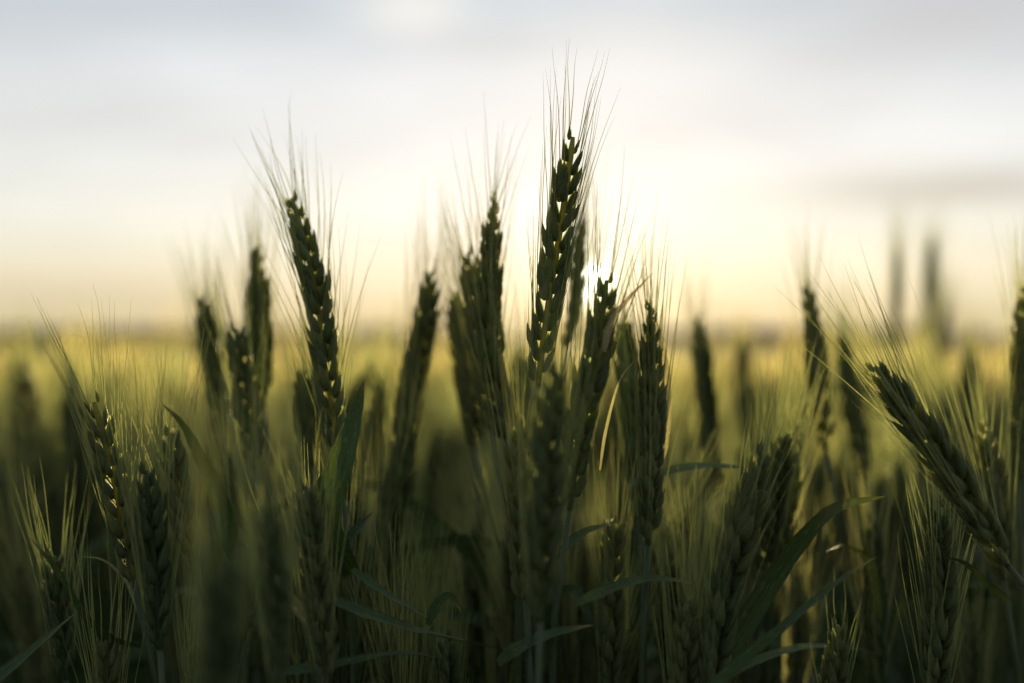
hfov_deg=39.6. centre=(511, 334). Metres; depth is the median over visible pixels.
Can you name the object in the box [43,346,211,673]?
wheat plant
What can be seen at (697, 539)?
wheat plant
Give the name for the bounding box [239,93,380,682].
wheat plant
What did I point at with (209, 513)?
wheat plant
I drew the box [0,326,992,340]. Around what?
treeline
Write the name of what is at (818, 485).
wheat plant
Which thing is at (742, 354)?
wheat plant
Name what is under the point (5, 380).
wheat plant
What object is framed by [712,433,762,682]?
wheat plant
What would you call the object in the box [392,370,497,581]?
wheat plant
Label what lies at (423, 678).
wheat plant
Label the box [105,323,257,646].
wheat plant
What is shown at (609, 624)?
wheat plant
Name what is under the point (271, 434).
wheat plant
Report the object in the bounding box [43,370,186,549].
wheat plant
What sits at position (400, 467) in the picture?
wheat plant
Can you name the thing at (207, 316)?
wheat plant
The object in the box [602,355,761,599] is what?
wheat plant
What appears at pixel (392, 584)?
wheat plant
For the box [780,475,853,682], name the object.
wheat plant
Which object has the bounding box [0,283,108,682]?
wheat plant
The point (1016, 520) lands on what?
wheat plant
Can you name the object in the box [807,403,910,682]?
wheat plant
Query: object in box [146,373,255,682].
wheat plant
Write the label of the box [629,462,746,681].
wheat plant
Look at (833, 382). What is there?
wheat plant
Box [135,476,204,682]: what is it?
wheat plant
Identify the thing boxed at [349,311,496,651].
wheat plant
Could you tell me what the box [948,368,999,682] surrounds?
wheat plant
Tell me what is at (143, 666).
wheat plant
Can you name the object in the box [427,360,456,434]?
wheat plant
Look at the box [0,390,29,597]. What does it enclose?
wheat plant
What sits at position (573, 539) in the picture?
wheat plant
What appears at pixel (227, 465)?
wheat plant
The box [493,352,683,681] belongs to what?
wheat plant
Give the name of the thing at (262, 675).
wheat plant
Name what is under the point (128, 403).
wheat plant
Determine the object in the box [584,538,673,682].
wheat plant
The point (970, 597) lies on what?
wheat plant
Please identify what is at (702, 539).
wheat plant
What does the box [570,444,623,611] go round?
wheat plant
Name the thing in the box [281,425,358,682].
wheat plant
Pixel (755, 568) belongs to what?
wheat plant
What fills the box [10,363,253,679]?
wheat plant
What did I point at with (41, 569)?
wheat plant
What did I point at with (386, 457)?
wheat plant
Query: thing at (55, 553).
wheat plant
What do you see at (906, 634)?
wheat plant
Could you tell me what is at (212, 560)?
wheat plant
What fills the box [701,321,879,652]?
wheat plant
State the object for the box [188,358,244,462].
wheat plant
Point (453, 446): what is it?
wheat plant
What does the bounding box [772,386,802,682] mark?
wheat plant
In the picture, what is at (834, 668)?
wheat plant
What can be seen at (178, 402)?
wheat plant
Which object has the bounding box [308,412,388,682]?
wheat plant
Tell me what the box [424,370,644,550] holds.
wheat plant
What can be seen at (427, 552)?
wheat plant
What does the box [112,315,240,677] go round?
wheat plant
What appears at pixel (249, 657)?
wheat plant
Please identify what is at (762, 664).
wheat plant
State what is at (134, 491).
wheat plant
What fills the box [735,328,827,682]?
wheat plant
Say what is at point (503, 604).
wheat plant
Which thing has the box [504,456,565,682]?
wheat plant
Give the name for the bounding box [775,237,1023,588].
wheat plant
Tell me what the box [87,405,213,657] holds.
wheat plant
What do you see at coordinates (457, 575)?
wheat plant
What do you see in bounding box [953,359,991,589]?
wheat plant
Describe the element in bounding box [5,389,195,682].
wheat plant
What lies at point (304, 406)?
wheat plant
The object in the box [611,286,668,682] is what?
wheat plant
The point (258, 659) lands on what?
wheat plant
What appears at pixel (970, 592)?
wheat plant
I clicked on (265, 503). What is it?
wheat plant
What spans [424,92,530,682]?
wheat plant
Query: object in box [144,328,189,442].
wheat plant
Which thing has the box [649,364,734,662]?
wheat plant
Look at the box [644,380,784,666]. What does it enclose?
wheat plant
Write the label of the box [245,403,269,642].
wheat plant
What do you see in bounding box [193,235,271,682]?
wheat plant
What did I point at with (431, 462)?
wheat plant
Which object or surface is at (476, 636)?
wheat plant
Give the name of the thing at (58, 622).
wheat plant
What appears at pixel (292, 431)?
wheat plant
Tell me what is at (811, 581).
wheat plant
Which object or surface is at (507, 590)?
wheat plant
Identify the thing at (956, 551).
wheat plant
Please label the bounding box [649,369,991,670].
wheat plant
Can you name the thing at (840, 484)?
wheat plant
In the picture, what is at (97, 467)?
wheat plant
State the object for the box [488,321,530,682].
wheat plant
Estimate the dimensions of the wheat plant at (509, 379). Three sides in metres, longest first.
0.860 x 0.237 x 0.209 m
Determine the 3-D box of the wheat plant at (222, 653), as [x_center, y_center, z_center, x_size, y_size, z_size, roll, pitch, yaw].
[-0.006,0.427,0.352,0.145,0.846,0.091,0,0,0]
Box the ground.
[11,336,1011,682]
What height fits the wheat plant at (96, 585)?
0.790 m
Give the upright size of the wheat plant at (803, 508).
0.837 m
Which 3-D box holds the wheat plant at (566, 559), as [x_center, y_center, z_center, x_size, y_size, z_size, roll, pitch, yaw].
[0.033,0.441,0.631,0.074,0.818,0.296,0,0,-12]
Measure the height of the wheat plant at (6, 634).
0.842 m
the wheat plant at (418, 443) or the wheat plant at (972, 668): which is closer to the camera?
the wheat plant at (972, 668)
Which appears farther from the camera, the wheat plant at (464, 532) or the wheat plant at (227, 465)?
the wheat plant at (464, 532)
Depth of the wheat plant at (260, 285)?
0.64 m
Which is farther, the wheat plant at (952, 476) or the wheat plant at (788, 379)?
the wheat plant at (788, 379)
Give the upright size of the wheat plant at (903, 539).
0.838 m
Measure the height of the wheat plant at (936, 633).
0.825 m
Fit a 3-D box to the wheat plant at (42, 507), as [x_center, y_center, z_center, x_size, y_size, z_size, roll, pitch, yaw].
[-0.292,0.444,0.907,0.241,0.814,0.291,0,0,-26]
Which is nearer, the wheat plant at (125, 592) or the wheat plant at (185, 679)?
the wheat plant at (185, 679)
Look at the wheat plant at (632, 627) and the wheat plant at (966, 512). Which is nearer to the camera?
the wheat plant at (632, 627)
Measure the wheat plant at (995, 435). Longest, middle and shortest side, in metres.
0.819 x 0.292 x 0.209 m
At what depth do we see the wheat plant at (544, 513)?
0.42 m
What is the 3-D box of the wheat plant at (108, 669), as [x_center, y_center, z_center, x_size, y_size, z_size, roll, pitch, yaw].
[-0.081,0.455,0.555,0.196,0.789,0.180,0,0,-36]
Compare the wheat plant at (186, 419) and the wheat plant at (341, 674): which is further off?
the wheat plant at (186, 419)
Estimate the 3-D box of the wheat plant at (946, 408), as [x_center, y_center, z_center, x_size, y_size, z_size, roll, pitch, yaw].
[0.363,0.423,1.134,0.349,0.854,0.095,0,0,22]
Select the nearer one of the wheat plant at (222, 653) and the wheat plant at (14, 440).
the wheat plant at (222, 653)
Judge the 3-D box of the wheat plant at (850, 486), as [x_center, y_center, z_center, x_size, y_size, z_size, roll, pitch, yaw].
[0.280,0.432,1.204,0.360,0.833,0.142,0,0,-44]
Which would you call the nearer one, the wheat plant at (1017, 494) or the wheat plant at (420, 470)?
the wheat plant at (1017, 494)
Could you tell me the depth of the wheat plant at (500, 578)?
1.17 m
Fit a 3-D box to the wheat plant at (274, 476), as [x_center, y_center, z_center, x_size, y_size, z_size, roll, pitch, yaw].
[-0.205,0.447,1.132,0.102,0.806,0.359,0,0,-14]
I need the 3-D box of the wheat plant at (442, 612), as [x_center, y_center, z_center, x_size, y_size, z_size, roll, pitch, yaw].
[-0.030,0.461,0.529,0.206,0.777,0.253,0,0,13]
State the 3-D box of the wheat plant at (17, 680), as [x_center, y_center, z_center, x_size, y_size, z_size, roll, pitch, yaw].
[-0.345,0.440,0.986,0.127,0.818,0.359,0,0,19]
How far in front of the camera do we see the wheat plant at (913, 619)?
0.75 m
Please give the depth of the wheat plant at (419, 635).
0.63 m
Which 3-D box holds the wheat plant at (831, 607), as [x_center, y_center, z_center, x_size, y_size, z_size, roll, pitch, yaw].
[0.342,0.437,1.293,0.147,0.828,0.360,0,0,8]
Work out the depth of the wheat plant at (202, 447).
1.25 m
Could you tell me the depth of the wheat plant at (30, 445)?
0.81 m
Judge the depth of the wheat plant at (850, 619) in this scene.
0.94 m
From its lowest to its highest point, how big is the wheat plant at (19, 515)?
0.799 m
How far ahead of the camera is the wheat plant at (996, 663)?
0.82 m
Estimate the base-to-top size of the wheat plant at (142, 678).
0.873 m
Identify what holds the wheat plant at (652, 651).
on the ground
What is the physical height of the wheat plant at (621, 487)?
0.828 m
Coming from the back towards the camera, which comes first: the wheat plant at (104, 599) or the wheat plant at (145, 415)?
the wheat plant at (145, 415)
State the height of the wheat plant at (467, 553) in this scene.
0.943 m
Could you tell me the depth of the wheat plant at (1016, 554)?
0.64 m
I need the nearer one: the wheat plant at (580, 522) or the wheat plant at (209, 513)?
the wheat plant at (580, 522)
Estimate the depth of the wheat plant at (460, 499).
0.87 m
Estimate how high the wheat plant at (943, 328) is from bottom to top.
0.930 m
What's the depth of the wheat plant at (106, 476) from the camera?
0.50 m
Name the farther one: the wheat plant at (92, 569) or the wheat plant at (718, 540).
the wheat plant at (718, 540)
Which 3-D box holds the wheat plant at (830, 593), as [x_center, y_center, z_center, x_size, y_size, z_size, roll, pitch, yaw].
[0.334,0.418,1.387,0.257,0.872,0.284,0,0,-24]
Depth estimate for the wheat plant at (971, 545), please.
1.29 m
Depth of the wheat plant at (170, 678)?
0.83 m
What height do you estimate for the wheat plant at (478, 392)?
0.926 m
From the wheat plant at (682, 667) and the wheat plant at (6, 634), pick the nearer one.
the wheat plant at (682, 667)
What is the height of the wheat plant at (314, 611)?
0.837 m
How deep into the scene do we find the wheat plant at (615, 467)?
1.48 m
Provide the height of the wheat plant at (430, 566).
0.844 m
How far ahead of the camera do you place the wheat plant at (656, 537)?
1.50 m
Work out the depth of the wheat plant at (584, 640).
0.62 m
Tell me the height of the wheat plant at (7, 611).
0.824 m
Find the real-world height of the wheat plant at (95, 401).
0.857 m
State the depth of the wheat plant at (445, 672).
0.48 m
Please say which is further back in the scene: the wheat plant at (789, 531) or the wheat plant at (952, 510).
the wheat plant at (952, 510)
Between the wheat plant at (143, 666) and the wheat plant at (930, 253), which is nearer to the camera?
the wheat plant at (143, 666)
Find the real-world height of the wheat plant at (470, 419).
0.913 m
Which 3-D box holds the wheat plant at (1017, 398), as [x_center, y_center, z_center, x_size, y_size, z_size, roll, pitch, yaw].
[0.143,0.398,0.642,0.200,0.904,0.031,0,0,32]
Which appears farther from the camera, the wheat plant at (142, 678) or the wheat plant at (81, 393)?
the wheat plant at (81, 393)
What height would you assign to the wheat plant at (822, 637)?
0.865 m
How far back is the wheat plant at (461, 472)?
1.07 m
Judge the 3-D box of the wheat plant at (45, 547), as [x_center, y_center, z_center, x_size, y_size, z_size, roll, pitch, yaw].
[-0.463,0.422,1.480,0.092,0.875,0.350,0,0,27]
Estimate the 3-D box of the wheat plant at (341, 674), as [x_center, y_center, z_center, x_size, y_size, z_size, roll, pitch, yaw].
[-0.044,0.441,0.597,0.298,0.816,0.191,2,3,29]
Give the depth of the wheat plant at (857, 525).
1.10 m
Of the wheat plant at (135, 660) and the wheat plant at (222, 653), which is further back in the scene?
the wheat plant at (135, 660)
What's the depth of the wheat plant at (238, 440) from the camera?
1.13 m
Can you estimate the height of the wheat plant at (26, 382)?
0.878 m
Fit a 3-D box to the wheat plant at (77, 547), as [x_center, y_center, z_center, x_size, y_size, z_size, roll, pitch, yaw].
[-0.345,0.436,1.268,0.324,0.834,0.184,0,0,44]
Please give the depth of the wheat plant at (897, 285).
1.20 m
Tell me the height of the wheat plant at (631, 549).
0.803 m
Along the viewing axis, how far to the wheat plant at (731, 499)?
1.18 m
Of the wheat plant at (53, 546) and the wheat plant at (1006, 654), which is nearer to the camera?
the wheat plant at (1006, 654)
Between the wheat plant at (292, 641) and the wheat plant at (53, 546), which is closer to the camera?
the wheat plant at (292, 641)
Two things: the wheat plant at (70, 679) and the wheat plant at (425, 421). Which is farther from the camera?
the wheat plant at (425, 421)
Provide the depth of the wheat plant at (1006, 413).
1.38 m
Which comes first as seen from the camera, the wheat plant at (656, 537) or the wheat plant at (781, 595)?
the wheat plant at (781, 595)
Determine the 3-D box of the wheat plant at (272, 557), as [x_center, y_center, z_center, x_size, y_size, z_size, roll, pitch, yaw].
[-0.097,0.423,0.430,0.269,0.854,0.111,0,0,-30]
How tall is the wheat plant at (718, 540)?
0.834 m
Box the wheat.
[0,338,1011,375]
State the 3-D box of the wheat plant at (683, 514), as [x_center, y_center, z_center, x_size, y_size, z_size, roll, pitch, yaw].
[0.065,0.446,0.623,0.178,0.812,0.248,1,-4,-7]
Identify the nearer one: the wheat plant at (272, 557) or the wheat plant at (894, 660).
the wheat plant at (272, 557)
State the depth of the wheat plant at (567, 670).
0.59 m
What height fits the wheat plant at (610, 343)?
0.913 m
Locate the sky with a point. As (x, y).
(123, 123)
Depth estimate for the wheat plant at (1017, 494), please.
0.83 m
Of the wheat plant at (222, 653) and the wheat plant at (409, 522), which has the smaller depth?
the wheat plant at (222, 653)
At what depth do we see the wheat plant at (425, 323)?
0.62 m
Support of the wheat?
on the ground
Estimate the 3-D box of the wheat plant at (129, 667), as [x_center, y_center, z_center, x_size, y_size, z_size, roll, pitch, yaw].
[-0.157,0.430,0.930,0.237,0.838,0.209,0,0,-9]
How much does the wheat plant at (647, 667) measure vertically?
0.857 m
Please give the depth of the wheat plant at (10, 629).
1.07 m
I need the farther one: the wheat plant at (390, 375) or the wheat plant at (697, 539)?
the wheat plant at (390, 375)
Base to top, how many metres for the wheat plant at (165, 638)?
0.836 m
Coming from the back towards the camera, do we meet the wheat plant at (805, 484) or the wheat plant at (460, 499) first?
the wheat plant at (805, 484)
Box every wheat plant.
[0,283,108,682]
[0,290,54,682]
[0,294,411,682]
[0,305,51,682]
[0,354,14,639]
[0,355,92,583]
[0,363,11,396]
[0,366,181,682]
[0,367,20,682]
[0,379,140,682]
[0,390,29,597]
[0,393,91,682]
[0,395,192,664]
[0,404,63,598]
[0,435,74,584]
[0,456,141,682]
[0,459,54,682]
[5,323,415,677]
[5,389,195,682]
[7,336,200,682]
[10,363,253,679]
[10,367,156,675]
[10,396,265,673]
[27,285,168,682]
[33,331,145,663]
[37,363,101,639]
[39,334,282,682]
[39,364,286,577]
[42,326,98,652]
[42,362,255,682]
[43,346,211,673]
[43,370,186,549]
[46,346,124,678]
[52,425,274,647]
[55,374,252,673]
[60,515,145,682]
[61,319,213,682]
[61,360,201,662]
[69,331,211,667]
[72,344,227,608]
[74,362,114,649]
[77,302,206,682]
[80,391,287,640]
[82,345,273,643]
[84,385,202,608]
[86,398,183,677]
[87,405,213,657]
[95,389,158,656]
[99,354,160,667]
[103,363,202,682]
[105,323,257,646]
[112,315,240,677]
[115,426,155,598]
[118,365,189,682]
[120,180,468,682]
[120,377,298,682]
[125,306,489,682]
[126,355,213,661]
[127,343,258,632]
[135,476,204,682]
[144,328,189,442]
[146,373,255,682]
[163,211,490,682]
[171,543,250,682]
[172,362,273,682]
[173,376,203,632]
[176,130,610,670]
[179,361,292,682]
[183,397,332,675]
[183,408,508,657]
[185,518,257,682]
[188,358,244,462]
[188,408,256,614]
[191,441,256,645]
[192,408,277,673]
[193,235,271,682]
[197,327,306,682]
[205,165,585,673]
[207,367,276,641]
[229,450,330,682]
[230,379,248,468]
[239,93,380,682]
[240,352,282,462]
[241,370,399,682]
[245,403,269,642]
[248,373,463,655]
[251,420,348,682]
[252,383,292,591]
[254,551,295,682]
[256,282,341,682]
[257,431,301,578]
[260,378,460,682]
[265,407,288,504]
[269,345,503,567]
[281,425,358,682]
[282,393,395,606]
[285,499,346,680]
[296,432,394,682]
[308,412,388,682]
[326,332,399,544]
[330,568,592,682]
[332,359,512,624]
[332,435,452,673]
[346,509,445,682]
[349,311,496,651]
[350,391,462,571]
[355,381,395,591]
[358,439,428,682]
[359,334,449,676]
[359,418,753,682]
[360,479,437,682]
[378,233,648,682]
[379,328,411,431]
[390,519,473,682]
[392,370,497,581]
[393,480,459,682]
[394,522,485,681]
[398,425,422,604]
[404,364,464,605]
[407,374,453,535]
[408,353,458,680]
[408,467,507,600]
[410,342,577,598]
[412,334,538,648]
[412,348,754,682]
[422,205,486,680]
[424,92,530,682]
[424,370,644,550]
[424,395,634,575]
[425,353,455,591]
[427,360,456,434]
[431,154,607,682]
[432,449,506,681]
[442,495,501,663]
[446,361,656,655]
[451,438,649,682]
[455,426,546,682]
[459,356,653,644]
[463,424,511,610]
[475,498,505,682]
[476,443,536,647]
[479,549,558,682]
[480,312,559,682]
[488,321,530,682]
[488,341,840,682]
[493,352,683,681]
[496,331,564,560]
[498,344,654,671]
[502,279,657,657]
[503,210,624,682]
[504,413,577,654]
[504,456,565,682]
[514,39,619,682]
[543,498,586,682]
[549,163,914,682]
[554,485,607,682]
[562,427,650,667]
[564,446,626,682]
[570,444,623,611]
[574,461,733,682]
[575,377,755,643]
[581,423,642,682]
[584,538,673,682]
[588,375,694,521]
[595,400,724,557]
[598,374,764,652]
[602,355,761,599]
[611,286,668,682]
[620,189,688,682]
[626,335,717,564]
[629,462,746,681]
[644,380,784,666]
[646,337,933,682]
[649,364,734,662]
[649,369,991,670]
[650,357,853,632]
[654,442,713,597]
[659,448,733,615]
[661,444,807,682]
[665,485,775,682]
[668,384,729,584]
[672,244,730,682]
[693,379,884,682]
[700,334,961,607]
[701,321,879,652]
[701,359,910,631]
[705,380,735,564]
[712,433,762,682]
[713,370,833,565]
[718,402,917,682]
[724,289,758,449]
[731,359,949,682]
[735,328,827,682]
[739,347,803,682]
[752,320,944,682]
[759,345,930,667]
[760,332,985,630]
[766,351,960,590]
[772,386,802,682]
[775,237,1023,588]
[775,301,899,682]
[778,199,1023,682]
[779,357,980,666]
[780,325,905,682]
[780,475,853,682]
[788,363,845,648]
[798,403,866,659]
[800,298,996,682]
[802,196,1014,483]
[804,567,996,631]
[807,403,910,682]
[809,331,992,682]
[810,364,1023,682]
[810,573,864,682]
[812,339,911,667]
[814,439,868,654]
[816,260,1003,682]
[819,376,981,589]
[819,439,907,682]
[821,321,994,682]
[822,578,849,630]
[834,191,960,678]
[838,358,904,682]
[838,396,919,682]
[858,331,989,655]
[858,370,925,682]
[859,354,1023,682]
[871,338,999,681]
[877,439,930,656]
[889,387,1023,681]
[892,407,1010,682]
[901,358,996,657]
[901,591,1023,672]
[902,400,998,666]
[903,437,1023,673]
[909,347,1023,682]
[926,256,999,440]
[938,326,1022,682]
[940,372,999,629]
[941,511,1008,682]
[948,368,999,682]
[949,289,999,682]
[950,353,1014,676]
[951,372,1003,681]
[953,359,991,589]
[957,550,994,620]
[969,397,1023,628]
[979,390,998,682]
[988,209,1023,682]
[989,500,1023,682]
[995,386,1023,678]
[1005,345,1023,662]
[1013,504,1023,602]
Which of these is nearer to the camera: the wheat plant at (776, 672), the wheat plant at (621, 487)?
the wheat plant at (776, 672)
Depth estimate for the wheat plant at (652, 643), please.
1.46 m
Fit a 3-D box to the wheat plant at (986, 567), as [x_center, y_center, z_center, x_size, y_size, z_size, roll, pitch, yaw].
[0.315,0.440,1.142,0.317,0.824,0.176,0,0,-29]
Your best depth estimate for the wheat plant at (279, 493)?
0.73 m
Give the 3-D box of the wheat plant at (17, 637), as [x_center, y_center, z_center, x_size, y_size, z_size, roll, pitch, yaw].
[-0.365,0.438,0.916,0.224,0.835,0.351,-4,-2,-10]
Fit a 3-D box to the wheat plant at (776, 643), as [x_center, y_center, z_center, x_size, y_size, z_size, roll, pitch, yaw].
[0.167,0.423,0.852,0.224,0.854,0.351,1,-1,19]
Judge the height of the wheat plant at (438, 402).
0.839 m
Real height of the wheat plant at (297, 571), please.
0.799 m
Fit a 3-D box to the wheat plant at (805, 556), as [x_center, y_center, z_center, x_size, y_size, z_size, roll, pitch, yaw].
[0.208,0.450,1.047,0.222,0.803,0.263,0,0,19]
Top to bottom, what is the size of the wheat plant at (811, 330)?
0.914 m
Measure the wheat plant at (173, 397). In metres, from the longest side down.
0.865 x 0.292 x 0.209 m
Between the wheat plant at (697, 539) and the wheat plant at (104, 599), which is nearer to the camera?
the wheat plant at (697, 539)
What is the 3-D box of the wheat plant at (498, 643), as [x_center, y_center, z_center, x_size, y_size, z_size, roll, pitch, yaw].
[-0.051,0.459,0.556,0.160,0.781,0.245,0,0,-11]
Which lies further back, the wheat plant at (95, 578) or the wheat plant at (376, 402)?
the wheat plant at (95, 578)
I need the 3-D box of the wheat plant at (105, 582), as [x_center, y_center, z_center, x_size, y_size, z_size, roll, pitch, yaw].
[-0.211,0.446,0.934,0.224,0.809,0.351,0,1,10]
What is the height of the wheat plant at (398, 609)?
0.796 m
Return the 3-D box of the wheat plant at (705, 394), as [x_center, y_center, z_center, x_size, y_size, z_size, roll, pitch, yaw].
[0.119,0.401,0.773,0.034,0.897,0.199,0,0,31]
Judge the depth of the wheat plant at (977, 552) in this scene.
0.86 m
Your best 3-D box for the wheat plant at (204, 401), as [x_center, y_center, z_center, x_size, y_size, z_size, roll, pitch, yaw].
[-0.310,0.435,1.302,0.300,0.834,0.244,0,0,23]
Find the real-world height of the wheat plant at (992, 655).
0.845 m
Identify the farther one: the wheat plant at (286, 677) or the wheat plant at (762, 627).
the wheat plant at (762, 627)
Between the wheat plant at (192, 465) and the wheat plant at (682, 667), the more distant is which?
the wheat plant at (192, 465)
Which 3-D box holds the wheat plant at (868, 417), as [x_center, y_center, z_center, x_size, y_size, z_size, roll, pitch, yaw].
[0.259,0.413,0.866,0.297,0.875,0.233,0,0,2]
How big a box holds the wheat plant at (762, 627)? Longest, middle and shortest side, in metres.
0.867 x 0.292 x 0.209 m
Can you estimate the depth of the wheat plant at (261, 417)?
1.09 m
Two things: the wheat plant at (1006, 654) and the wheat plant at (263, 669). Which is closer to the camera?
the wheat plant at (1006, 654)
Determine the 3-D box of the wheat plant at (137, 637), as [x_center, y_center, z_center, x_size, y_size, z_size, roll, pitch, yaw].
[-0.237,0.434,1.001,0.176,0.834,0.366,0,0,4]
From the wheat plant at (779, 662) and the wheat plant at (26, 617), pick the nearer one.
the wheat plant at (26, 617)
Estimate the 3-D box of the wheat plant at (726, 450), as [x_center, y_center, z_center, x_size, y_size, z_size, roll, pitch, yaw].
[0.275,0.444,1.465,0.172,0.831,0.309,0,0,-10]
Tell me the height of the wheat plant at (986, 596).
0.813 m
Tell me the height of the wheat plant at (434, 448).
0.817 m
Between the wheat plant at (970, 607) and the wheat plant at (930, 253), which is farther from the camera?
the wheat plant at (930, 253)
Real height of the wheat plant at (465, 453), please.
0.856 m
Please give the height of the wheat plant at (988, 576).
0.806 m
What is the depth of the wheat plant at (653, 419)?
0.47 m
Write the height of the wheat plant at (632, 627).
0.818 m
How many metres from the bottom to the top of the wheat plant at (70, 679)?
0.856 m
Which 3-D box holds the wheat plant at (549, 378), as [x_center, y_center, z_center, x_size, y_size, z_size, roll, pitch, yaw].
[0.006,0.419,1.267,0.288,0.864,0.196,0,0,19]
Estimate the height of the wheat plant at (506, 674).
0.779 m
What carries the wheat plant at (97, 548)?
on the ground
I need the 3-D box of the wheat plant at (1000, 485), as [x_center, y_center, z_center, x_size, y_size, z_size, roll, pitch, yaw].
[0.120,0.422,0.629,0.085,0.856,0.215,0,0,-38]
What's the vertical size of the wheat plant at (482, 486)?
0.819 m
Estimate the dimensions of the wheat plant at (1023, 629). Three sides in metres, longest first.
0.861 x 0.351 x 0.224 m
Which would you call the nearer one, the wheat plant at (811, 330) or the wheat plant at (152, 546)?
the wheat plant at (152, 546)
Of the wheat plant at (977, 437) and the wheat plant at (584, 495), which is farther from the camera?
the wheat plant at (977, 437)
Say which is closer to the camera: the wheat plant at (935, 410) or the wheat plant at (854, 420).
the wheat plant at (854, 420)
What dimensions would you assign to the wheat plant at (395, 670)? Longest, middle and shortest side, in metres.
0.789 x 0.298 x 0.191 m
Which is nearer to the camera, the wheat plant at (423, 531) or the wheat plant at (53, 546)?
the wheat plant at (423, 531)
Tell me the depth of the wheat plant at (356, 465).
0.82 m
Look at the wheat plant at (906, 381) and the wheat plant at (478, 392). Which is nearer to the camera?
the wheat plant at (478, 392)
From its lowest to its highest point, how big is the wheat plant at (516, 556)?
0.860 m
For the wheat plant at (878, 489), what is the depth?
0.74 m
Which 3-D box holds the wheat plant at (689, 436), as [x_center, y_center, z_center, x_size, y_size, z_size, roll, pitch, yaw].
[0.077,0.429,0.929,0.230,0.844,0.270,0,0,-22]
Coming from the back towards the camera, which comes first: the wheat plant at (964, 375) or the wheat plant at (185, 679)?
the wheat plant at (964, 375)
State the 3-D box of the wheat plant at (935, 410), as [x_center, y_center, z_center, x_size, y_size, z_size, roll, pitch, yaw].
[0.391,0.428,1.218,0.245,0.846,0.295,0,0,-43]
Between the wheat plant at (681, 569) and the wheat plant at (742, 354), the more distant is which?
the wheat plant at (742, 354)
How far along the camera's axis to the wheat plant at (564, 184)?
0.50 m
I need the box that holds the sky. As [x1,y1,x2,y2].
[0,0,1023,335]
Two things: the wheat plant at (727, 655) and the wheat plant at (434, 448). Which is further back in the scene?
the wheat plant at (434, 448)
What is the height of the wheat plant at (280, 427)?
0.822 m
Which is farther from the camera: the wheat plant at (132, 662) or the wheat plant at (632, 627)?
the wheat plant at (132, 662)
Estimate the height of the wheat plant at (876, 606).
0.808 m
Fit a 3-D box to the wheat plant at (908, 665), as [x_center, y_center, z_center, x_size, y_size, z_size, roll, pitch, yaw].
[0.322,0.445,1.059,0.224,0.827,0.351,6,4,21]
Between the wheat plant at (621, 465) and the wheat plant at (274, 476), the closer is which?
the wheat plant at (274, 476)
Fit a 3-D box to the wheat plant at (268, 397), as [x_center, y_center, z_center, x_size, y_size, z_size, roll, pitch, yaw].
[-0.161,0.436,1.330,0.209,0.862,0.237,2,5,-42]
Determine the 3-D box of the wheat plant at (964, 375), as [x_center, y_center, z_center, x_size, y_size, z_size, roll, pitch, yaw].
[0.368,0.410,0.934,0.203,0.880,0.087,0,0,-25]
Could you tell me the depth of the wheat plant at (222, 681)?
0.58 m

